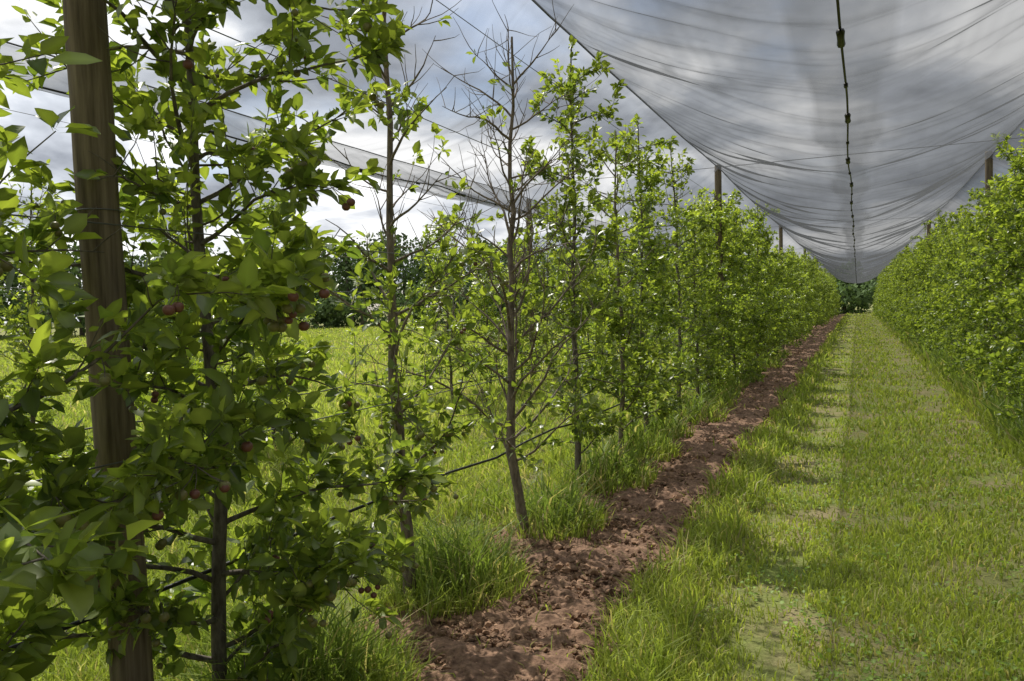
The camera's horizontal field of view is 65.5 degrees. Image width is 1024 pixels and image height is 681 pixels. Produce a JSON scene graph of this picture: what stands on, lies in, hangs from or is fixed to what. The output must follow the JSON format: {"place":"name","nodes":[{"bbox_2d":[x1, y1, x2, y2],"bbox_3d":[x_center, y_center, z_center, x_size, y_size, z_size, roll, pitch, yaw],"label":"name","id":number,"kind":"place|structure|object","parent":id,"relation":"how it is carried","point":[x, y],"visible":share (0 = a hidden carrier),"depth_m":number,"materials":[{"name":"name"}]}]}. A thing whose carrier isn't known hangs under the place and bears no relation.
{"place":"outdoors","nodes":[
{"label":"outdoors","id":0,"kind":"place"},
{"bbox_2d":[0,302,1023,680],"bbox_3d":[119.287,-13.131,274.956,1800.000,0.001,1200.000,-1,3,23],"label":"ground","id":1,"kind":"structure","parent":0,"point":[768,670],"depth_m":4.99,"materials":[{"name":"green plant"}]},
{"bbox_2d":[0,159,93,482],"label":"apple tree","id":2,"kind":"object","parent":1,"relation":"on","point":[25,327],"visible":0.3,"depth_m":6.72,"materials":[{"name":"green plant"}]},
{"bbox_2d":[62,0,153,680],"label":"wooden post","id":3,"kind":"object","parent":1,"relation":"on","point":[103,274],"visible":0.69,"depth_m":2.52,"materials":[{"name":"brown wood"}]},
{"bbox_2d":[136,178,263,445],"bbox_3d":[-3.364,-0.142,8.089,1.643,3.173,1.467,-2,2,-17],"label":"apple tree","id":4,"kind":"object","parent":1,"relation":"on","point":[167,405],"visible":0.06,"depth_m":8.00,"materials":[{"name":"green plant"}]},
{"bbox_2d":[207,190,321,446],"bbox_3d":[-2.901,-0.217,9.515,1.460,3.264,1.379,-2,2,-15],"label":"apple tree","id":5,"kind":"object","parent":1,"relation":"on","point":[266,207],"visible":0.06,"depth_m":9.44,"materials":[{"name":"green plant"}]},
{"bbox_2d":[398,209,507,400],"bbox_3d":[-1.107,-0.580,13.593,1.802,3.480,1.608,-4,3,-38],"label":"apple tree","id":6,"kind":"object","parent":1,"relation":"on","point":[431,314],"visible":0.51,"depth_m":13.55,"materials":[{"name":"green plant"}]},
{"bbox_2d":[458,241,526,389],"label":"apple tree","id":7,"kind":"object","parent":1,"relation":"on","point":[484,321],"visible":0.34,"depth_m":14.86,"materials":[{"name":"green plant"}]},
{"bbox_2d":[0,229,1008,336],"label":"distant tree line","id":8,"kind":"object","parent":1,"relation":"on","point":[854,295],"visible":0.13,"depth_m":88.41,"materials":[{"name":"green plant"}]},
{"bbox_2d":[488,239,549,383],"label":"apple tree","id":9,"kind":"object","parent":1,"relation":"on","point":[528,368],"visible":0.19,"depth_m":16.40,"materials":[{"name":"green plant"}]},
{"bbox_2d":[526,199,535,380],"bbox_3d":[0.404,-0.905,17.017,0.139,4.200,0.137,-1,3,23],"label":"wooden post","id":10,"kind":"object","parent":1,"relation":"on","point":[531,315],"visible":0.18,"depth_m":16.96,"materials":[{"name":"brown wood"}]},
{"bbox_2d":[56,360,1023,680],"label":"clover patch","id":11,"kind":"object","parent":1,"relation":"on","point":[912,652],"visible":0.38,"depth_m":4.42,"materials":[{"name":"green plant"}]},
{"bbox_2d":[527,240,572,375],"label":"apple tree","id":12,"kind":"object","parent":1,"relation":"on","point":[546,280],"visible":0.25,"depth_m":17.79,"materials":[{"name":"green plant"}]},
{"bbox_2d":[548,263,603,357],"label":"apple tree","id":13,"kind":"object","parent":1,"relation":"on","point":[560,272],"visible":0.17,"depth_m":19.13,"materials":[{"name":"green plant"}]},
{"bbox_2d":[578,250,605,358],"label":"apple tree","id":14,"kind":"object","parent":1,"relation":"on","point":[590,320],"visible":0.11,"depth_m":20.61,"materials":[{"name":"green plant"}]},
{"bbox_2d":[354,314,844,680],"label":"soil strip","id":15,"kind":"object","parent":1,"relation":"on","point":[494,663],"visible":0.34,"depth_m":4.78,"materials":[{"name":"brown soil"}]},
{"bbox_2d":[0,33,296,680],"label":"apple tree","id":16,"kind":"object","parent":15,"relation":"on","point":[45,539],"visible":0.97,"depth_m":1.85,"materials":[{"name":"green plant"}]},
{"bbox_2d":[0,0,448,680],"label":"apple tree","id":17,"kind":"object","parent":15,"relation":"on","point":[314,568],"visible":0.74,"depth_m":2.67,"materials":[{"name":"green plant"}]},
{"bbox_2d":[284,0,508,597],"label":"apple tree","id":18,"kind":"object","parent":15,"relation":"on","point":[393,387],"visible":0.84,"depth_m":4.09,"materials":[{"name":"green plant"}]},
{"bbox_2d":[364,0,616,531],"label":"apple tree","id":19,"kind":"object","parent":15,"relation":"on","point":[492,422],"visible":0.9,"depth_m":5.35,"materials":[{"name":"green plant"}]},
{"bbox_2d":[327,346,819,680],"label":"soil clods","id":20,"kind":"object","parent":15,"relation":"on","point":[468,621],"visible":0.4,"depth_m":4.50,"materials":[{"name":"brown soil"}]},
{"bbox_2d":[492,35,695,482],"bbox_3d":[0.522,-0.563,6.757,1.205,3.913,1.687,4,6,67],"label":"apple tree","id":21,"kind":"object","parent":15,"relation":"on","point":[582,427],"visible":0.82,"depth_m":6.62,"materials":[{"name":"green plant"}]},
{"bbox_2d":[555,123,681,454],"bbox_3d":[1.113,-0.408,7.871,1.166,3.473,1.328,-3,3,-35],"label":"apple tree","id":22,"kind":"object","parent":15,"relation":"on","point":[634,319],"visible":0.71,"depth_m":7.81,"materials":[{"name":"green plant"}]},
{"bbox_2d":[562,113,701,432],"bbox_3d":[1.403,-0.662,9.030,1.685,3.870,1.513,-2,2,-2],"label":"apple tree","id":23,"kind":"object","parent":15,"relation":"on","point":[640,231],"visible":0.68,"depth_m":9.02,"materials":[{"name":"green plant"}]},
{"bbox_2d":[7,329,780,652],"bbox_3d":[13.936,-0.975,37.775,0.089,0.121,86.400,-1,3,23],"label":"irrigation pipe","id":24,"kind":"object","parent":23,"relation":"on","point":[167,587],"visible":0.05,"depth_m":3.47,"materials":[{"name":"black plastic"}]},
{"bbox_2d":[628,144,732,413],"bbox_3d":[2.219,-0.687,10.397,1.089,3.771,1.472,-3,3,-30],"label":"apple tree","id":25,"kind":"object","parent":15,"relation":"on","point":[683,287],"visible":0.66,"depth_m":10.32,"materials":[{"name":"green plant"}]},
{"bbox_2d":[651,195,751,404],"bbox_3d":[2.714,-0.484,11.649,1.474,3.293,1.391,-3,3,-31],"label":"apple tree","id":26,"kind":"object","parent":15,"relation":"on","point":[714,287],"visible":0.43,"depth_m":11.63,"materials":[{"name":"green plant"}]},
{"bbox_2d":[667,197,755,397],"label":"apple tree","id":27,"kind":"object","parent":15,"relation":"on","point":[708,253],"visible":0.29,"depth_m":12.71,"materials":[{"name":"green plant"}]},
{"bbox_2d":[669,187,766,388],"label":"apple tree","id":28,"kind":"object","parent":15,"relation":"on","point":[734,262],"visible":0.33,"depth_m":13.89,"materials":[{"name":"green plant"}]},
{"bbox_2d":[694,228,773,374],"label":"apple tree","id":29,"kind":"object","parent":15,"relation":"on","point":[733,277],"visible":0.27,"depth_m":14.91,"materials":[{"name":"green plant"}]},
{"bbox_2d":[691,191,787,367],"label":"apple tree","id":30,"kind":"object","parent":15,"relation":"on","point":[737,211],"visible":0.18,"depth_m":15.52,"materials":[{"name":"green plant"}]},
{"bbox_2d":[710,216,796,360],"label":"apple tree","id":31,"kind":"object","parent":15,"relation":"on","point":[757,276],"visible":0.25,"depth_m":16.95,"materials":[{"name":"green plant"}]},
{"bbox_2d":[35,323,743,480],"bbox_3d":[14.020,-1.492,37.711,0.017,0.024,86.400,-1,3,23],"label":"trellis wire","id":32,"kind":"object","parent":31,"relation":"on","point":[356,410],"visible":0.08,"depth_m":3.89,"materials":[{"name":"grey metal"}]},
{"bbox_2d":[732,204,794,365],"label":"apple tree","id":33,"kind":"object","parent":15,"relation":"on","point":[765,254],"visible":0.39,"depth_m":18.15,"materials":[{"name":"green plant"}]},
{"bbox_2d":[743,225,799,354],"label":"apple tree","id":34,"kind":"object","parent":15,"relation":"on","point":[788,332],"visible":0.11,"depth_m":19.52,"materials":[{"name":"green plant"}]},
{"bbox_2d":[759,258,785,349],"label":"apple tree","id":35,"kind":"object","parent":15,"relation":"on","point":[775,314],"visible":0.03,"depth_m":20.45,"materials":[{"name":"green plant"}]},
{"bbox_2d":[758,250,800,352],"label":"apple tree","id":36,"kind":"object","parent":15,"relation":"on","point":[782,285],"visible":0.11,"depth_m":21.65,"materials":[{"name":"green plant"}]},
{"bbox_2d":[770,244,812,348],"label":"apple tree","id":37,"kind":"object","parent":15,"relation":"on","point":[789,275],"visible":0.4,"depth_m":24.22,"materials":[{"name":"green plant"}]},
{"bbox_2d":[777,258,807,346],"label":"apple tree","id":38,"kind":"object","parent":15,"relation":"on","point":[799,293],"visible":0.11,"depth_m":26.41,"materials":[{"name":"green plant"}]},
{"bbox_2d":[777,245,811,344],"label":"apple tree","id":39,"kind":"object","parent":15,"relation":"on","point":[801,284],"visible":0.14,"depth_m":27.32,"materials":[{"name":"green plant"}]},
{"bbox_2d":[783,255,808,346],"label":"apple tree","id":40,"kind":"object","parent":15,"relation":"on","point":[798,337],"visible":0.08,"depth_m":25.41,"materials":[{"name":"green plant"}]},
{"bbox_2d":[786,257,815,340],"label":"apple tree","id":41,"kind":"object","parent":15,"relation":"on","point":[800,269],"visible":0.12,"depth_m":29.49,"materials":[{"name":"green plant"}]},
{"bbox_2d":[788,253,814,337],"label":"apple tree","id":42,"kind":"object","parent":15,"relation":"on","point":[797,262],"visible":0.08,"depth_m":28.59,"materials":[{"name":"green plant"}]},
{"bbox_2d":[792,252,816,339],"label":"apple tree","id":43,"kind":"object","parent":15,"relation":"on","point":[808,298],"visible":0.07,"depth_m":30.87,"materials":[{"name":"green plant"}]},
{"bbox_2d":[798,259,816,328],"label":"apple tree","id":44,"kind":"object","parent":15,"relation":"on","point":[803,265],"visible":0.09,"depth_m":31.91,"materials":[{"name":"green plant"}]},
{"bbox_2d":[799,249,821,333],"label":"apple tree","id":45,"kind":"object","parent":15,"relation":"on","point":[812,270],"visible":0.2,"depth_m":34.38,"materials":[{"name":"green plant"}]},
{"bbox_2d":[802,272,824,335],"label":"apple tree","id":46,"kind":"object","parent":15,"relation":"on","point":[821,313],"visible":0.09,"depth_m":32.94,"materials":[{"name":"green plant"}]},
{"bbox_2d":[803,253,826,326],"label":"apple tree","id":47,"kind":"object","parent":15,"relation":"on","point":[816,268],"visible":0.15,"depth_m":38.17,"materials":[{"name":"green plant"}]},
{"bbox_2d":[805,268,825,329],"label":"apple tree","id":48,"kind":"object","parent":15,"relation":"on","point":[821,316],"visible":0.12,"depth_m":36.60,"materials":[{"name":"green plant"}]},
{"bbox_2d":[810,261,829,310],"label":"apple tree","id":49,"kind":"object","parent":15,"relation":"on","point":[819,282],"visible":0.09,"depth_m":40.03,"materials":[{"name":"green plant"}]},
{"bbox_2d":[814,267,830,326],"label":"apple tree","id":50,"kind":"object","parent":15,"relation":"on","point":[828,294],"visible":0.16,"depth_m":43.45,"materials":[{"name":"green plant"}]},
{"bbox_2d":[818,268,833,317],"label":"apple tree","id":51,"kind":"object","parent":15,"relation":"on","point":[823,275],"visible":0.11,"depth_m":49.60,"materials":[{"name":"green plant"}]},
{"bbox_2d":[586,251,632,351],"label":"apple tree","id":52,"kind":"object","parent":1,"relation":"on","point":[610,259],"visible":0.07,"depth_m":21.74,"materials":[{"name":"green plant"}]},
{"bbox_2d":[607,241,636,351],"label":"apple tree","id":53,"kind":"object","parent":1,"relation":"on","point":[620,258],"visible":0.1,"depth_m":23.24,"materials":[{"name":"green plant"}]},
{"bbox_2d":[624,256,665,341],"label":"apple tree","id":54,"kind":"object","parent":1,"relation":"on","point":[647,337],"visible":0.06,"depth_m":26.09,"materials":[{"name":"green plant"}]},
{"bbox_2d":[650,254,688,336],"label":"apple tree","id":55,"kind":"object","parent":1,"relation":"on","point":[671,310],"visible":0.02,"depth_m":28.90,"materials":[{"name":"green plant"}]},
{"bbox_2d":[19,329,672,442],"bbox_3d":[10.092,-0.926,39.445,0.090,0.117,86.401,-1,3,23],"label":"irrigation pipe","id":56,"kind":"object","parent":55,"relation":"on","point":[329,389],"visible":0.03,"depth_m":10.85,"materials":[{"name":"black plastic"}]},
{"bbox_2d":[714,166,724,382],"bbox_3d":[3.671,-0.932,14.075,0.135,4.300,0.138,-1,3,23],"label":"wooden post","id":57,"kind":"object","parent":1,"relation":"on","point":[718,181],"visible":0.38,"depth_m":13.97,"materials":[{"name":"brown wood"}]},
{"bbox_2d":[533,1,711,162],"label":"net ridge cable","id":58,"kind":"object","parent":57,"relation":"attached to","point":[588,52],"visible":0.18,"depth_m":6.61,"materials":[{"name":"grey metal"}]},
{"bbox_2d":[30,55,831,274],"bbox_3d":[12.137,-3.773,38.836,4.200,1.001,87.190,-1,3,23],"label":"hail net","id":59,"kind":"object","parent":58,"relation":"hanging from","point":[405,176],"visible":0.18,"depth_m":9.70,"materials":[{"name":"grey fabric"}]},
{"bbox_2d":[6,77,643,242],"bbox_3d":[12.089,-3.304,38.713,0.064,0.105,86.880,-1,3,23],"label":"net seam cable","id":60,"kind":"object","parent":59,"relation":"attached to","point":[212,133],"visible":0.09,"depth_m":7.78,"materials":[{"name":"black plastic"}]},
{"bbox_2d":[532,0,1023,282],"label":"hail net","id":61,"kind":"object","parent":58,"relation":"hanging from","point":[678,65],"visible":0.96,"depth_m":6.10,"materials":[{"name":"grey fabric"}]},
{"bbox_2d":[836,0,856,283],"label":"net seam cable","id":62,"kind":"object","parent":61,"relation":"attached to","point":[840,35],"visible":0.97,"depth_m":5.02,"materials":[{"name":"black plastic"}]},
{"bbox_2d":[502,137,1023,187],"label":"cross cable","id":63,"kind":"object","parent":57,"relation":"attached to","point":[644,174],"visible":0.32,"depth_m":14.75,"materials":[{"name":"grey metal"}]},
{"bbox_2d":[779,227,784,347],"bbox_3d":[8.676,-1.551,25.619,0.140,4.300,0.136,-1,3,23],"label":"wooden post","id":64,"kind":"object","parent":1,"relation":"on","point":[780,238],"visible":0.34,"depth_m":25.50,"materials":[{"name":"brown wood"}]},
{"bbox_2d":[769,250,799,338],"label":"apple tree","id":65,"kind":"object","parent":1,"relation":"on","point":[781,280],"visible":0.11,"depth_m":22.92,"materials":[{"name":"green plant"}]},
{"bbox_2d":[814,264,828,325],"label":"apple tree","id":66,"kind":"object","parent":1,"relation":"on","point":[820,270],"visible":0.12,"depth_m":44.66,"materials":[{"name":"green plant"}]},
{"bbox_2d":[875,268,890,314],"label":"apple tree","id":67,"kind":"object","parent":1,"relation":"on","point":[879,299],"visible":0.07,"depth_m":45.68,"materials":[{"name":"green plant"}]},
{"bbox_2d":[876,266,890,317],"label":"apple tree","id":68,"kind":"object","parent":1,"relation":"on","point":[886,268],"visible":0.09,"depth_m":46.96,"materials":[{"name":"green plant"}]},
{"bbox_2d":[880,263,897,317],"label":"apple tree","id":69,"kind":"object","parent":1,"relation":"on","point":[885,296],"visible":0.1,"depth_m":42.24,"materials":[{"name":"green plant"}]},
{"bbox_2d":[882,253,903,318],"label":"apple tree","id":70,"kind":"object","parent":1,"relation":"on","point":[891,292],"visible":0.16,"depth_m":40.97,"materials":[{"name":"green plant"}]},
{"bbox_2d":[886,256,910,329],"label":"apple tree","id":71,"kind":"object","parent":1,"relation":"on","point":[890,290],"visible":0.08,"depth_m":37.30,"materials":[{"name":"green plant"}]},
{"bbox_2d":[887,258,910,321],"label":"apple tree","id":72,"kind":"object","parent":1,"relation":"on","point":[899,292],"visible":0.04,"depth_m":35.09,"materials":[{"name":"green plant"}]},
{"bbox_2d":[888,251,913,326],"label":"apple tree","id":73,"kind":"object","parent":1,"relation":"on","point":[899,255],"visible":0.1,"depth_m":36.20,"materials":[{"name":"green plant"}]},
{"bbox_2d":[891,256,916,333],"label":"apple tree","id":74,"kind":"object","parent":1,"relation":"on","point":[898,313],"visible":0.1,"depth_m":29.95,"materials":[{"name":"green plant"}]},
{"bbox_2d":[893,244,914,325],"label":"apple tree","id":75,"kind":"object","parent":1,"relation":"on","point":[905,252],"visible":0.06,"depth_m":32.33,"materials":[{"name":"green plant"}]},
{"bbox_2d":[891,241,918,330],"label":"apple tree","id":76,"kind":"object","parent":1,"relation":"on","point":[903,275],"visible":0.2,"depth_m":29.15,"materials":[{"name":"green plant"}]},
{"bbox_2d":[899,243,924,333],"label":"apple tree","id":77,"kind":"object","parent":1,"relation":"on","point":[903,294],"visible":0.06,"depth_m":26.80,"materials":[{"name":"green plant"}]},
{"bbox_2d":[899,241,926,338],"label":"apple tree","id":78,"kind":"object","parent":1,"relation":"on","point":[907,309],"visible":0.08,"depth_m":25.44,"materials":[{"name":"green plant"}]},
{"bbox_2d":[901,234,934,341],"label":"apple tree","id":79,"kind":"object","parent":1,"relation":"on","point":[917,274],"visible":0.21,"depth_m":23.50,"materials":[{"name":"green plant"}]},
{"bbox_2d":[901,231,934,319],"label":"apple tree","id":80,"kind":"object","parent":1,"relation":"on","point":[915,237],"visible":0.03,"depth_m":27.73,"materials":[{"name":"green plant"}]},
{"bbox_2d":[904,240,932,332],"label":"apple tree","id":81,"kind":"object","parent":1,"relation":"on","point":[909,286],"visible":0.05,"depth_m":24.49,"materials":[{"name":"green plant"}]},
{"bbox_2d":[898,216,952,344],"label":"apple tree","id":82,"kind":"object","parent":1,"relation":"on","point":[939,219],"visible":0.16,"depth_m":21.31,"materials":[{"name":"green plant"}]},
{"bbox_2d":[906,213,952,331],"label":"apple tree","id":83,"kind":"object","parent":1,"relation":"on","point":[913,322],"visible":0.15,"depth_m":22.25,"materials":[{"name":"green plant"}]},
{"bbox_2d":[915,228,952,346],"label":"apple tree","id":84,"kind":"object","parent":1,"relation":"on","point":[928,285],"visible":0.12,"depth_m":20.07,"materials":[{"name":"green plant"}]},
{"bbox_2d":[918,224,965,343],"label":"apple tree","id":85,"kind":"object","parent":1,"relation":"on","point":[928,328],"visible":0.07,"depth_m":19.01,"materials":[{"name":"green plant"}]},
{"bbox_2d":[917,205,998,356],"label":"apple tree","id":86,"kind":"object","parent":1,"relation":"on","point":[921,292],"visible":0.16,"depth_m":17.65,"materials":[{"name":"green plant"}]},
{"bbox_2d":[914,208,1005,357],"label":"apple tree","id":87,"kind":"object","parent":1,"relation":"on","point":[948,316],"visible":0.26,"depth_m":15.64,"materials":[{"name":"green plant"}]},
{"bbox_2d":[929,223,1005,351],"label":"apple tree","id":88,"kind":"object","parent":1,"relation":"on","point":[952,250],"visible":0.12,"depth_m":16.52,"materials":[{"name":"green plant"}]},
{"bbox_2d":[938,211,1006,371],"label":"apple tree","id":89,"kind":"object","parent":1,"relation":"on","point":[966,223],"visible":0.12,"depth_m":14.37,"materials":[{"name":"green plant"}]},
{"bbox_2d":[939,174,1016,369],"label":"apple tree","id":90,"kind":"object","parent":1,"relation":"on","point":[971,230],"visible":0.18,"depth_m":13.28,"materials":[{"name":"green plant"}]},
{"bbox_2d":[943,135,1023,405],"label":"apple tree","id":91,"kind":"object","parent":1,"relation":"on","point":[1000,329],"visible":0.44,"depth_m":11.09,"materials":[{"name":"green plant"}]},
{"bbox_2d":[947,173,1023,385],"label":"apple tree","id":92,"kind":"object","parent":1,"relation":"on","point":[990,295],"visible":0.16,"depth_m":12.22,"materials":[{"name":"green plant"}]},
{"bbox_2d":[985,157,993,356],"bbox_3d":[8.179,-1.058,13.635,0.137,4.320,0.140,-1,3,23],"label":"wooden post","id":93,"kind":"object","parent":1,"relation":"on","point":[988,168],"visible":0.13,"depth_m":13.52,"materials":[{"name":"brown wood"}]},
{"bbox_3d":[17.819,-4.308,35.912,0.033,0.076,86.400,-1,3,23],"label":"net ridge cable","id":94,"kind":"object","parent":93,"relation":"attached to","visible":0},
{"bbox_2d":[883,123,1023,273],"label":"hail net","id":95,"kind":"object","parent":94,"relation":"hanging from","point":[958,199],"visible":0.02,"depth_m":16.89,"materials":[{"name":"grey fabric"}]},
{"bbox_2d":[961,128,1023,398],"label":"apple tree","id":96,"kind":"object","parent":1,"relation":"on","point":[1011,274],"visible":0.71,"depth_m":9.79,"materials":[{"name":"green plant"}]},
{"bbox_2d":[970,150,1023,398],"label":"apple tree","id":97,"kind":"object","parent":1,"relation":"on","point":[1012,250],"visible":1,"depth_m":8.69,"materials":[{"name":"green plant"}]},
{"bbox_2d":[997,400,1023,421],"bbox_3d":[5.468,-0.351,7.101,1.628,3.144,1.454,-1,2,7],"label":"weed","id":98,"kind":"object","parent":1,"relation":"on","point":[1017,410],"visible":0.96,"depth_m":7.75,"materials":[{"name":"green plant"}]},
{"bbox_3d":[-4.601,-0.286,5.469,0.141,4.200,0.140,-1,3,23],"label":"wooden post","id":99,"kind":"object","parent":1,"relation":"on","visible":0},
{"bbox_2d":[6,42,661,238],"bbox_3d":[10.041,-4.216,39.291,0.034,0.080,86.400,-1,3,23],"label":"net ridge cable","id":100,"kind":"object","parent":99,"relation":"attached to","point":[327,140],"visible":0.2,"depth_m":11.07,"materials":[{"name":"grey metal"}]},
{"bbox_2d":[11,214,755,288],"bbox_3d":[13.998,-2.241,37.680,0.017,0.026,86.400,-1,3,23],"label":"trellis wire","id":101,"kind":"object","parent":99,"relation":"attached to","point":[252,239],"visible":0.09,"depth_m":2.82,"materials":[{"name":"grey metal"}]},
{"bbox_2d":[142,0,764,259],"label":"trellis wire","id":102,"kind":"object","parent":99,"relation":"attached to","point":[382,101],"visible":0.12,"depth_m":3.91,"materials":[{"name":"grey metal"}]},
{"bbox_3d":[5.409,-1.524,28.564,0.140,4.200,0.143,-1,3,23],"label":"wooden post","id":103,"kind":"object","parent":1,"relation":"on","visible":0},
{"bbox_2d":[1,108,588,238],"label":"trellis wire","id":104,"kind":"object","parent":103,"relation":"attached to","point":[270,168],"visible":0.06,"depth_m":9.57,"materials":[{"name":"grey metal"}]},
{"bbox_2d":[0,0,1023,324],"label":"sky","id":105,"kind":"structure","parent":0,"point":[523,16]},
{"bbox_2d":[436,0,814,267],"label":"trellis wire","id":106,"kind":"object","parent":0,"point":[553,83],"visible":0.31,"depth_m":5.72,"materials":[{"name":"grey metal"}]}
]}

